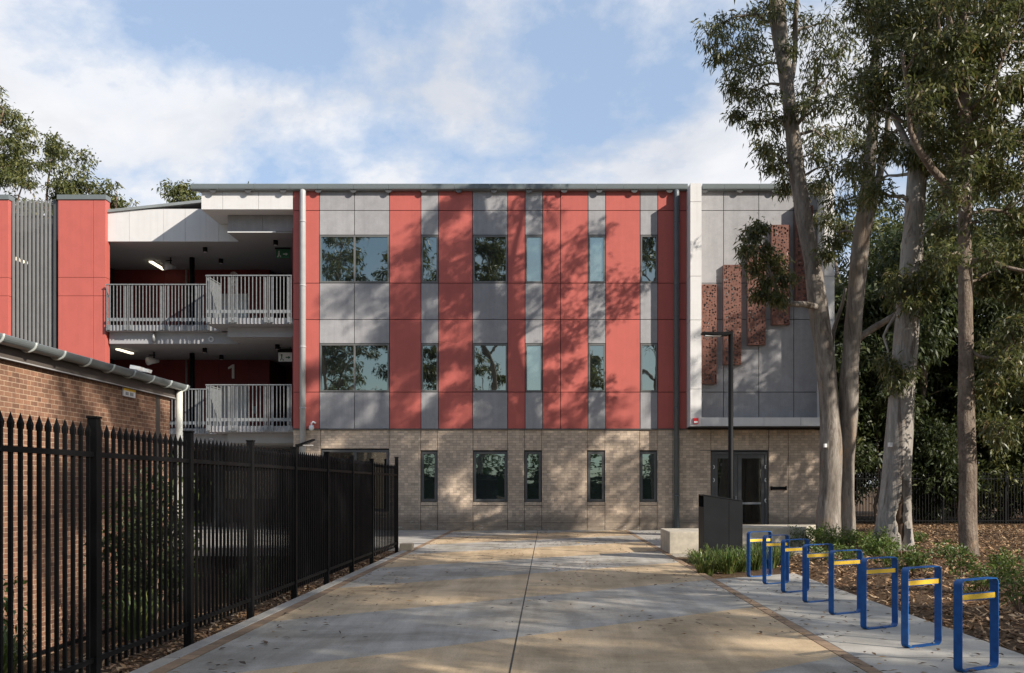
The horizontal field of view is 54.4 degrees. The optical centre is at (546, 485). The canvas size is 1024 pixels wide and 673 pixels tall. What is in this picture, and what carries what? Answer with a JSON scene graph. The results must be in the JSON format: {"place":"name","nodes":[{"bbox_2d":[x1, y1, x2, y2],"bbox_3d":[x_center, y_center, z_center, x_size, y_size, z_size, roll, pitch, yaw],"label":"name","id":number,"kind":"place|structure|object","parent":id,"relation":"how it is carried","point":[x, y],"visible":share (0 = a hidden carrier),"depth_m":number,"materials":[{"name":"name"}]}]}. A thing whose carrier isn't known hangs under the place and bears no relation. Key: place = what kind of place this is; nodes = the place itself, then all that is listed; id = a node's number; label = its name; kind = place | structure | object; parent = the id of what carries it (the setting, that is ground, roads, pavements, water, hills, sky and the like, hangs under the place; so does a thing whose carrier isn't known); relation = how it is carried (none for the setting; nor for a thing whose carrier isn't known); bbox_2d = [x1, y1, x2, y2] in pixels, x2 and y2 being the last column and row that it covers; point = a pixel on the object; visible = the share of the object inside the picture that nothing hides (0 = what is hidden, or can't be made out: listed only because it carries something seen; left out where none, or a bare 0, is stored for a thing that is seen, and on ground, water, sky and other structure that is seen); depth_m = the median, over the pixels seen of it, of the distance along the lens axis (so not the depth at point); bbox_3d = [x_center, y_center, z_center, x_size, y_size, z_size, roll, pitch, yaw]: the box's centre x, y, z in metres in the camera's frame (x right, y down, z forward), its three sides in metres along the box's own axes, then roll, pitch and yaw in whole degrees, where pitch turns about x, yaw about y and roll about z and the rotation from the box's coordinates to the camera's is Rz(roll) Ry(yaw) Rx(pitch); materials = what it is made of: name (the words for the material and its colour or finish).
{"place":"outdoors","nodes":[
{"label":"outdoors","id":0,"kind":"place"},
{"bbox_2d":[149,530,454,672],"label":"paving strip","id":1,"kind":"object","parent":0,"point":[170,666],"visible":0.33,"depth_m":11.23,"materials":[{"name":"brick"}]},
{"bbox_2d":[172,523,450,555],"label":"path","id":2,"kind":"structure","parent":0,"point":[417,537],"depth_m":30.11,"materials":[{"name":"concrete"}]},
{"bbox_2d":[0,0,1023,485],"label":"sky","id":3,"kind":"structure","parent":0,"point":[200,91],"materials":[{"name":"blue"}]},
{"bbox_2d":[167,530,866,672],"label":"walkway","id":4,"kind":"structure","parent":0,"point":[417,634],"depth_m":11.33,"materials":[{"name":"concrete"}]},
{"bbox_2d":[176,531,1019,672],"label":"fallen leaves","id":5,"kind":"object","parent":4,"relation":"on","point":[266,642],"visible":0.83,"depth_m":11.65,"materials":[{"name":"brown plant"}]},
{"bbox_2d":[13,487,1023,672],"bbox_3d":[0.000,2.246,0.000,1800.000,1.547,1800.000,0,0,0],"label":"ground","id":6,"kind":"structure","parent":0,"point":[866,511],"depth_m":16.62,"materials":[{"name":"brown soil"}]},
{"bbox_2d":[3,575,33,662],"bbox_3d":[-5.450,1.430,9.370,1.112,1.204,1.168,0,0,40],"label":"shrub","id":7,"kind":"object","parent":6,"relation":"on","point":[5,604],"visible":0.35,"depth_m":9.58,"materials":[{"name":"green plant"}]},
{"bbox_2d":[0,86,40,188],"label":"gum tree","id":8,"kind":"object","parent":6,"relation":"on","point":[14,147],"visible":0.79,"depth_m":65.20,"materials":[{"name":"green plant"}]},
{"bbox_2d":[0,149,52,213],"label":"gum tree","id":9,"kind":"object","parent":6,"relation":"on","point":[33,185],"visible":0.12,"depth_m":71.37,"materials":[{"name":"green plant"}]},
{"bbox_2d":[3,621,51,672],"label":"grass tuft","id":10,"kind":"object","parent":6,"relation":"on","point":[6,651],"visible":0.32,"depth_m":8.88,"materials":[{"name":"green plant"}]},
{"bbox_2d":[3,626,52,672],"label":"grass tuft","id":11,"kind":"object","parent":6,"relation":"on","point":[5,668],"visible":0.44,"depth_m":8.32,"materials":[{"name":"green plant"}]},
{"bbox_2d":[4,127,86,214],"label":"gum tree","id":12,"kind":"object","parent":6,"relation":"on","point":[56,149],"visible":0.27,"depth_m":64.07,"materials":[{"name":"green plant"}]},
{"bbox_2d":[0,195,114,363],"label":"stair tower","id":13,"kind":"structure","parent":6,"relation":"on","point":[57,273],"depth_m":36.00,"materials":[{"name":"red metal"}]},
{"bbox_2d":[42,145,110,211],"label":"gum tree","id":14,"kind":"object","parent":6,"relation":"on","point":[84,182],"visible":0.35,"depth_m":65.20,"materials":[{"name":"green plant"}]},
{"bbox_2d":[0,333,189,664],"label":"brick building","id":15,"kind":"structure","parent":6,"relation":"on","point":[43,382],"depth_m":18.31,"materials":[{"name":"brown brick"}]},
{"bbox_2d":[122,388,135,397],"bbox_3d":[-8.871,-1.960,21.135,0.037,0.170,0.600,0,0,0],"label":"notice plate","id":16,"kind":"object","parent":15,"relation":"attached to","point":[127,392],"visible":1,"depth_m":21.08,"materials":[{"name":"white plastic"}]},
{"bbox_2d":[91,178,129,208],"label":"gum tree","id":17,"kind":"object","parent":6,"relation":"on","point":[115,203],"visible":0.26,"depth_m":67.56,"materials":[{"name":"green plant"}]},
{"bbox_2d":[83,488,173,625],"bbox_3d":[-5.861,1.138,14.088,1.304,2.231,1.119,0,0,0],"label":"shrub","id":18,"kind":"object","parent":6,"relation":"on","point":[122,552],"visible":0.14,"depth_m":14.01,"materials":[{"name":"green plant"}]},
{"bbox_2d":[102,591,168,635],"bbox_3d":[-4.723,1.463,11.434,1.001,0.530,1.072,0,0,0],"label":"grass tuft","id":19,"kind":"object","parent":6,"relation":"on","point":[135,607],"visible":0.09,"depth_m":11.38,"materials":[{"name":"green plant"}]},
{"bbox_2d":[103,589,172,640],"bbox_3d":[-4.382,1.369,10.567,0.918,0.583,1.058,0,0,0],"label":"grass tuft","id":20,"kind":"object","parent":6,"relation":"on","point":[134,616],"visible":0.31,"depth_m":10.47,"materials":[{"name":"green plant"}]},
{"bbox_2d":[109,453,202,628],"bbox_3d":[-4.927,0.732,12.629,1.240,2.287,1.222,0,0,-31],"label":"shrub","id":21,"kind":"object","parent":6,"relation":"on","point":[152,536],"visible":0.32,"depth_m":12.53,"materials":[{"name":"green plant"}]},
{"bbox_2d":[123,516,202,624],"bbox_3d":[-6.694,1.532,17.150,1.263,2.109,1.321,0,0,-42],"label":"shrub","id":22,"kind":"object","parent":6,"relation":"on","point":[167,583],"visible":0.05,"depth_m":17.16,"materials":[{"name":"green plant"}]},
{"bbox_2d":[151,178,200,202],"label":"gum tree","id":23,"kind":"object","parent":6,"relation":"on","point":[184,192],"visible":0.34,"depth_m":65.42,"materials":[{"name":"green plant"}]},
{"bbox_2d":[0,410,398,672],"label":"spear fence","id":24,"kind":"object","parent":6,"relation":"on","point":[323,516],"visible":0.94,"depth_m":9.58,"materials":[{"name":"metal"}]},
{"bbox_2d":[35,551,394,672],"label":"leaf litter","id":25,"kind":"object","parent":6,"relation":"on","point":[227,618],"visible":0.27,"depth_m":11.05,"materials":[{"name":"plant"}]},
{"bbox_2d":[129,550,407,672],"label":"kerb","id":26,"kind":"structure","parent":6,"relation":"on","point":[161,662],"depth_m":10.98,"materials":[{"name":"concrete"}]},
{"bbox_2d":[106,183,833,529],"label":"school building","id":27,"kind":"structure","parent":6,"relation":"on","point":[512,357],"depth_m":34.30,"materials":[{"name":"grey metal"}]},
{"bbox_2d":[219,385,255,425],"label":"lift door","id":28,"kind":"structure","parent":27,"relation":"in","point":[226,386],"depth_m":40.97,"materials":[{"name":"metal"}]},
{"bbox_2d":[222,294,255,317],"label":"lift door","id":29,"kind":"structure","parent":27,"relation":"in","point":[226,295],"depth_m":40.97,"materials":[{"name":"metal"}]},
{"bbox_2d":[275,247,289,257],"bbox_3d":[-9.876,-8.724,37.200,0.560,0.480,0.080,0,0,0],"label":"exit sign","id":30,"kind":"object","parent":27,"relation":"hanging from","point":[282,252],"visible":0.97,"depth_m":37.18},
{"bbox_2d":[278,347,291,361],"bbox_3d":[-9.778,-4.897,37.200,0.560,0.545,0.080,0,0,0],"label":"exit sign","id":31,"kind":"object","parent":27,"relation":"hanging from","point":[284,355],"visible":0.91,"depth_m":37.18,"materials":[{"name":"white plastic"}]},
{"bbox_2d":[320,344,388,391],"bbox_3d":[-6.634,-4.048,34.333,2.388,1.650,0.090,0,0,0],"label":"window","id":32,"kind":"structure","parent":27,"relation":"in","point":[343,367],"depth_m":34.33,"materials":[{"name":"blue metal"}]},
{"bbox_2d":[320,235,388,282],"bbox_3d":[-6.634,-7.795,34.333,2.388,1.634,0.090,0,0,0],"label":"window","id":33,"kind":"structure","parent":27,"relation":"in","point":[343,258],"depth_m":34.34,"materials":[{"name":"blue metal"}]},
{"bbox_2d":[321,450,388,510],"bbox_3d":[-6.626,-0.166,34.410,2.335,2.117,0.100,0,0,0],"label":"window","id":34,"kind":"structure","parent":27,"relation":"in","point":[382,456],"depth_m":34.42,"materials":[{"name":"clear glass"}]},
{"bbox_2d":[421,452,436,501],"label":"window","id":35,"kind":"structure","parent":27,"relation":"in","point":[428,459],"depth_m":34.42,"materials":[{"name":"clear glass"}]},
{"bbox_2d":[421,344,437,391],"bbox_3d":[-4.041,-4.048,34.333,0.579,1.650,0.090,0,0,0],"label":"window","id":36,"kind":"structure","parent":27,"relation":"in","point":[429,352],"depth_m":34.33,"materials":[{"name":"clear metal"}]},
{"bbox_2d":[421,235,437,282],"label":"window","id":37,"kind":"structure","parent":27,"relation":"in","point":[429,243],"depth_m":34.33,"materials":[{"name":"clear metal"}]},
{"bbox_2d":[473,344,506,391],"bbox_3d":[-1.960,-4.048,34.333,1.182,1.650,0.090,0,0,0],"label":"window","id":38,"kind":"structure","parent":27,"relation":"in","point":[489,360],"depth_m":34.34,"materials":[{"name":"blue metal"}]},
{"bbox_2d":[473,235,506,282],"bbox_3d":[-1.960,-7.795,34.333,1.182,1.634,0.090,0,0,0],"label":"window","id":39,"kind":"structure","parent":27,"relation":"in","point":[489,251],"depth_m":34.33,"materials":[{"name":"blue glass"}]},
{"bbox_2d":[473,452,506,501],"bbox_3d":[-1.960,-0.302,34.410,1.156,1.725,0.100,0,0,0],"label":"window","id":40,"kind":"structure","parent":27,"relation":"in","point":[489,468],"depth_m":34.42,"materials":[{"name":"black glass"}]},
{"bbox_2d":[525,452,540,501],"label":"window","id":41,"kind":"structure","parent":27,"relation":"in","point":[532,459],"depth_m":34.42,"materials":[{"name":"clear glass"}]},
{"bbox_2d":[525,344,541,391],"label":"window","id":42,"kind":"structure","parent":27,"relation":"in","point":[533,352],"depth_m":34.34,"materials":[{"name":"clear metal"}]},
{"bbox_2d":[525,235,541,282],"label":"window","id":43,"kind":"structure","parent":27,"relation":"in","point":[533,243],"depth_m":34.34,"materials":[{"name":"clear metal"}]},
{"bbox_2d":[588,452,603,501],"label":"window","id":44,"kind":"structure","parent":27,"relation":"in","point":[595,459],"depth_m":34.42,"materials":[{"name":"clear glass"}]},
{"bbox_2d":[588,344,604,391],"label":"window","id":45,"kind":"structure","parent":27,"relation":"in","point":[596,352],"depth_m":34.33,"materials":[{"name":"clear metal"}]},
{"bbox_2d":[588,235,604,282],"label":"window","id":46,"kind":"structure","parent":27,"relation":"in","point":[596,243],"depth_m":34.34,"materials":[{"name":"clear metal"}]},
{"bbox_2d":[640,344,656,391],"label":"window","id":47,"kind":"structure","parent":27,"relation":"in","point":[648,352],"depth_m":34.33,"materials":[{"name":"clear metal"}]},
{"bbox_2d":[640,235,656,282],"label":"window","id":48,"kind":"structure","parent":27,"relation":"in","point":[648,243],"depth_m":34.34,"materials":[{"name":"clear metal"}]},
{"bbox_2d":[640,452,656,501],"bbox_3d":[3.498,-0.302,34.410,0.571,1.725,0.100,0,0,0],"label":"window","id":49,"kind":"structure","parent":27,"relation":"in","point":[648,460],"depth_m":34.42,"materials":[{"name":"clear glass"}]},
{"bbox_2d":[711,452,767,524],"bbox_3d":[6.649,0.195,34.422,1.960,2.711,0.156,0,0,0],"label":"door","id":50,"kind":"structure","parent":27,"relation":"in","point":[752,466],"depth_m":34.43,"materials":[{"name":"grey glass"}]},
{"bbox_2d":[683,548,724,575],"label":"strappy plant","id":51,"kind":"object","parent":6,"relation":"on","point":[706,565],"visible":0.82,"depth_m":17.53,"materials":[{"name":"green plant"}]},
{"bbox_2d":[692,543,729,571],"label":"strappy plant","id":52,"kind":"object","parent":6,"relation":"on","point":[707,550],"visible":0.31,"depth_m":18.48,"materials":[{"name":"green plant"}]},
{"bbox_2d":[701,331,732,498],"bbox_3d":[3.674,-0.860,21.200,0.760,4.821,0.280,0,0,0],"label":"lamp post","id":53,"kind":"object","parent":6,"relation":"on","point":[729,334],"visible":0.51,"depth_m":21.15,"materials":[{"name":"black metal"}]},
{"bbox_2d":[698,494,742,556],"bbox_3d":[3.627,0.869,20.850,0.802,1.362,0.720,0,0,0],"label":"litter bin","id":54,"kind":"object","parent":6,"relation":"on","point":[720,521],"visible":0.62,"depth_m":20.50,"materials":[{"name":"grey metal"}]},
{"bbox_2d":[708,544,745,573],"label":"strappy plant","id":55,"kind":"object","parent":6,"relation":"on","point":[731,563],"visible":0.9,"depth_m":18.06,"materials":[{"name":"green plant"}]},
{"bbox_2d":[723,546,759,571],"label":"strappy plant","id":56,"kind":"object","parent":6,"relation":"on","point":[743,565],"visible":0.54,"depth_m":18.45,"materials":[{"name":"green plant"}]},
{"bbox_2d":[736,542,778,569],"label":"strappy plant","id":57,"kind":"object","parent":6,"relation":"on","point":[755,564],"visible":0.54,"depth_m":18.87,"materials":[{"name":"green plant"}]},
{"bbox_2d":[750,542,790,568],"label":"strappy plant","id":58,"kind":"object","parent":6,"relation":"on","point":[774,556],"visible":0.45,"depth_m":19.25,"materials":[{"name":"green plant"}]},
{"bbox_2d":[691,0,894,538],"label":"gum tree","id":59,"kind":"object","parent":6,"relation":"on","point":[838,435],"visible":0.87,"depth_m":27.78,"materials":[{"name":"green plant"}]},
{"bbox_2d":[787,522,836,546],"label":"shrub","id":60,"kind":"object","parent":6,"relation":"on","point":[806,536],"visible":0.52,"depth_m":24.72,"materials":[{"name":"green plant"}]},
{"bbox_2d":[803,540,844,561],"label":"shrub","id":61,"kind":"object","parent":6,"relation":"on","point":[815,549],"visible":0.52,"depth_m":20.34,"materials":[{"name":"green plant"}]},
{"bbox_2d":[808,521,851,547],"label":"shrub","id":62,"kind":"object","parent":6,"relation":"on","point":[820,539],"visible":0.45,"depth_m":24.08,"materials":[{"name":"green plant"}]},
{"bbox_2d":[821,527,863,548],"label":"shrub","id":63,"kind":"object","parent":6,"relation":"on","point":[835,538],"visible":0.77,"depth_m":23.37,"materials":[{"name":"green plant"}]},
{"bbox_2d":[834,538,870,564],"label":"shrub","id":64,"kind":"object","parent":6,"relation":"on","point":[845,554],"visible":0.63,"depth_m":19.35,"materials":[{"name":"green plant"}]},
{"bbox_2d":[833,526,889,550],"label":"shrub","id":65,"kind":"object","parent":6,"relation":"on","point":[867,537],"visible":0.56,"depth_m":22.88,"materials":[{"name":"green plant"}]},
{"bbox_2d":[834,203,890,326],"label":"dense tree","id":66,"kind":"object","parent":6,"relation":"on","point":[839,278],"visible":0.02,"depth_m":45.63,"materials":[{"name":"green plant"}]},
{"bbox_2d":[834,286,893,470],"bbox_3d":[11.952,-3.349,41.450,6.127,10.039,7.292,0,0,15],"label":"dense tree","id":67,"kind":"object","parent":6,"relation":"on","point":[865,376],"visible":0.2,"depth_m":39.29,"materials":[{"name":"green plant"}]},
{"bbox_2d":[854,447,875,496],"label":"understory bush","id":68,"kind":"object","parent":6,"relation":"on","point":[863,476],"visible":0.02,"depth_m":42.30,"materials":[{"name":"green plant"}]},
{"bbox_2d":[854,468,881,505],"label":"understory bush","id":69,"kind":"object","parent":6,"relation":"on","point":[868,486],"visible":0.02,"depth_m":48.85,"materials":[{"name":"green plant"}]},
{"bbox_2d":[860,535,901,554],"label":"shrub","id":70,"kind":"object","parent":6,"relation":"on","point":[870,549],"visible":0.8,"depth_m":21.67,"materials":[{"name":"green plant"}]},
{"bbox_2d":[745,524,1023,654],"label":"leaf litter","id":71,"kind":"object","parent":6,"relation":"on","point":[946,601],"visible":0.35,"depth_m":17.23,"materials":[{"name":"plant"}]},
{"bbox_2d":[865,537,905,567],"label":"shrub","id":72,"kind":"object","parent":6,"relation":"on","point":[890,551],"visible":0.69,"depth_m":18.57,"materials":[{"name":"green plant"}]},
{"bbox_2d":[854,375,934,521],"bbox_3d":[13.332,-1.502,39.920,4.596,6.294,4.389,0,0,0],"label":"understory bush","id":73,"kind":"object","parent":6,"relation":"on","point":[863,458],"visible":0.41,"depth_m":38.89,"materials":[{"name":"green plant"}]},
{"bbox_2d":[883,542,927,570],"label":"shrub","id":74,"kind":"object","parent":6,"relation":"on","point":[905,557],"visible":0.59,"depth_m":17.76,"materials":[{"name":"green plant"}]},
{"bbox_2d":[913,530,928,542],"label":"shrub","id":75,"kind":"object","parent":6,"relation":"on","point":[916,538],"visible":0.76,"depth_m":26.22,"materials":[{"name":"green plant"}]},
{"bbox_2d":[902,544,941,572],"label":"shrub","id":76,"kind":"object","parent":6,"relation":"on","point":[923,561],"visible":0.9,"depth_m":17.56,"materials":[{"name":"green plant"}]},
{"bbox_2d":[834,205,1016,521],"bbox_3d":[15.171,-4.886,40.488,7.754,13.100,8.323,0,0,0],"label":"dense tree","id":77,"kind":"object","parent":6,"relation":"on","point":[931,333],"visible":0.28,"depth_m":39.23,"materials":[{"name":"green plant"}]},
{"bbox_2d":[829,0,1023,550],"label":"gum tree","id":78,"kind":"object","parent":6,"relation":"on","point":[900,366],"visible":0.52,"depth_m":23.18,"materials":[{"name":"green plant"}]},
{"bbox_2d":[875,368,983,518],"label":"understory bush","id":79,"kind":"object","parent":6,"relation":"on","point":[948,423],"visible":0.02,"depth_m":42.64,"materials":[{"name":"green plant"}]},
{"bbox_2d":[837,156,1022,515],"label":"dense tree","id":80,"kind":"object","parent":6,"relation":"on","point":[895,210],"visible":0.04,"depth_m":47.26,"materials":[{"name":"green plant"}]},
{"bbox_2d":[880,409,990,522],"bbox_3d":[15.073,-0.481,39.258,3.754,4.912,4.550,0,0,0],"label":"understory bush","id":81,"kind":"object","parent":6,"relation":"on","point":[948,465],"visible":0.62,"depth_m":38.46,"materials":[{"name":"green plant"}]},
{"bbox_2d":[854,471,1023,524],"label":"spear fence","id":82,"kind":"object","parent":6,"relation":"on","point":[1004,478],"visible":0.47,"depth_m":38.19,"materials":[{"name":"metal"}]},
{"bbox_2d":[930,538,965,557],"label":"shrub","id":83,"kind":"object","parent":6,"relation":"on","point":[943,551],"visible":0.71,"depth_m":20.70,"materials":[{"name":"green plant"}]},
{"bbox_2d":[892,0,1023,555],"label":"gum tree","id":84,"kind":"object","parent":6,"relation":"on","point":[952,62],"visible":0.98,"depth_m":21.10,"materials":[{"name":"green plant"}]},
{"bbox_2d":[937,540,980,578],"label":"shrub","id":85,"kind":"object","parent":6,"relation":"on","point":[963,561],"visible":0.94,"depth_m":16.50,"materials":[{"name":"green plant"}]},
{"bbox_2d":[923,194,1023,519],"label":"dense tree","id":86,"kind":"object","parent":6,"relation":"on","point":[982,323],"visible":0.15,"depth_m":40.61,"materials":[{"name":"green plant"}]},
{"bbox_2d":[939,368,1023,522],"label":"understory bush","id":87,"kind":"object","parent":6,"relation":"on","point":[983,497],"visible":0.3,"depth_m":38.97,"materials":[{"name":"green plant"}]},
{"bbox_2d":[954,558,1013,591],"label":"shrub","id":88,"kind":"object","parent":6,"relation":"on","point":[978,583],"visible":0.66,"depth_m":14.01,"materials":[{"name":"green plant"}]},
{"bbox_2d":[979,554,1023,612],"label":"shrub","id":89,"kind":"object","parent":6,"relation":"on","point":[1014,597],"visible":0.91,"depth_m":12.15,"materials":[{"name":"green plant"}]},
{"bbox_2d":[983,409,1023,513],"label":"understory bush","id":90,"kind":"object","parent":6,"relation":"on","point":[1018,455],"visible":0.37,"depth_m":39.09,"materials":[{"name":"green plant"}]},
{"bbox_2d":[986,546,1020,571],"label":"shrub","id":91,"kind":"object","parent":6,"relation":"on","point":[994,558],"visible":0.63,"depth_m":17.58,"materials":[{"name":"green plant"}]},
{"bbox_2d":[997,552,1023,585],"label":"shrub","id":92,"kind":"object","parent":6,"relation":"on","point":[1020,569],"visible":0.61,"depth_m":15.16,"materials":[{"name":"green plant"}]},
{"bbox_2d":[628,530,834,556],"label":"path","id":93,"kind":"structure","parent":0,"point":[651,538],"depth_m":29.54,"materials":[{"name":"concrete"}]},
{"bbox_2d":[661,528,698,553],"bbox_3d":[3.235,1.300,23.400,0.932,0.500,1.800,0,0,0],"label":"concrete bench","id":94,"kind":"object","parent":93,"relation":"on","point":[677,540],"visible":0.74,"depth_m":22.50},
{"bbox_2d":[743,525,815,546],"bbox_3d":[5.987,1.300,25.700,2.376,0.500,1.800,0,0,0],"label":"concrete bench","id":95,"kind":"object","parent":93,"relation":"on","point":[779,530],"visible":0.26,"depth_m":24.80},
{"bbox_2d":[624,530,882,672],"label":"paving strip","id":96,"kind":"object","parent":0,"point":[864,666],"visible":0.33,"depth_m":11.23,"materials":[{"name":"brick"}]},
{"bbox_2d":[716,573,1023,672],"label":"path","id":97,"kind":"structure","parent":0,"point":[858,640],"depth_m":10.49,"materials":[{"name":"concrete"}]},
{"bbox_2d":[747,531,771,576],"bbox_3d":[3.610,1.165,16.924,0.500,0.765,0.080,0,0,-30],"label":"bike hoop","id":98,"kind":"object","parent":97,"relation":"on","point":[768,539],"visible":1,"depth_m":16.89,"materials":[{"name":"metal"}]},
{"bbox_2d":[762,534,788,583],"bbox_3d":[3.610,1.165,15.702,0.500,0.765,0.080,0,0,-32],"label":"bike hoop","id":99,"kind":"object","parent":97,"relation":"on","point":[764,543],"visible":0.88,"depth_m":15.62,"materials":[{"name":"metal"}]},
{"bbox_2d":[781,539,808,592],"bbox_3d":[3.610,1.165,14.480,0.500,0.765,0.080,0,0,-32],"label":"bike hoop","id":100,"kind":"object","parent":97,"relation":"on","point":[789,549],"visible":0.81,"depth_m":14.37,"materials":[{"name":"metal"}]},
{"bbox_2d":[802,543,833,602],"bbox_3d":[3.610,1.165,13.258,0.500,0.765,0.080,0,0,-31],"label":"bike hoop","id":101,"kind":"object","parent":97,"relation":"on","point":[805,555],"visible":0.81,"depth_m":13.15,"materials":[{"name":"metal"}]},
{"bbox_2d":[828,549,862,614],"bbox_3d":[3.610,1.165,12.036,0.500,0.765,0.080,0,0,-31],"label":"bike hoop","id":102,"kind":"object","parent":97,"relation":"on","point":[832,562],"visible":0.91,"depth_m":11.94,"materials":[{"name":"metal"}]},
{"bbox_2d":[860,556,897,628],"bbox_3d":[3.610,1.165,10.814,0.500,0.765,0.080,0,0,-30],"label":"bike hoop","id":103,"kind":"object","parent":97,"relation":"on","point":[865,571],"visible":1,"depth_m":10.77,"materials":[{"name":"metal"}]},
{"bbox_2d":[901,565,941,647],"bbox_3d":[3.610,1.165,9.592,0.500,0.765,0.080,0,0,-32],"label":"bike hoop","id":104,"kind":"object","parent":97,"relation":"on","point":[936,581],"visible":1,"depth_m":9.56,"materials":[{"name":"metal"}]},
{"bbox_2d":[953,577,998,671],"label":"bike hoop","id":105,"kind":"object","parent":97,"relation":"on","point":[960,597],"visible":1,"depth_m":8.33,"materials":[{"name":"metal"}]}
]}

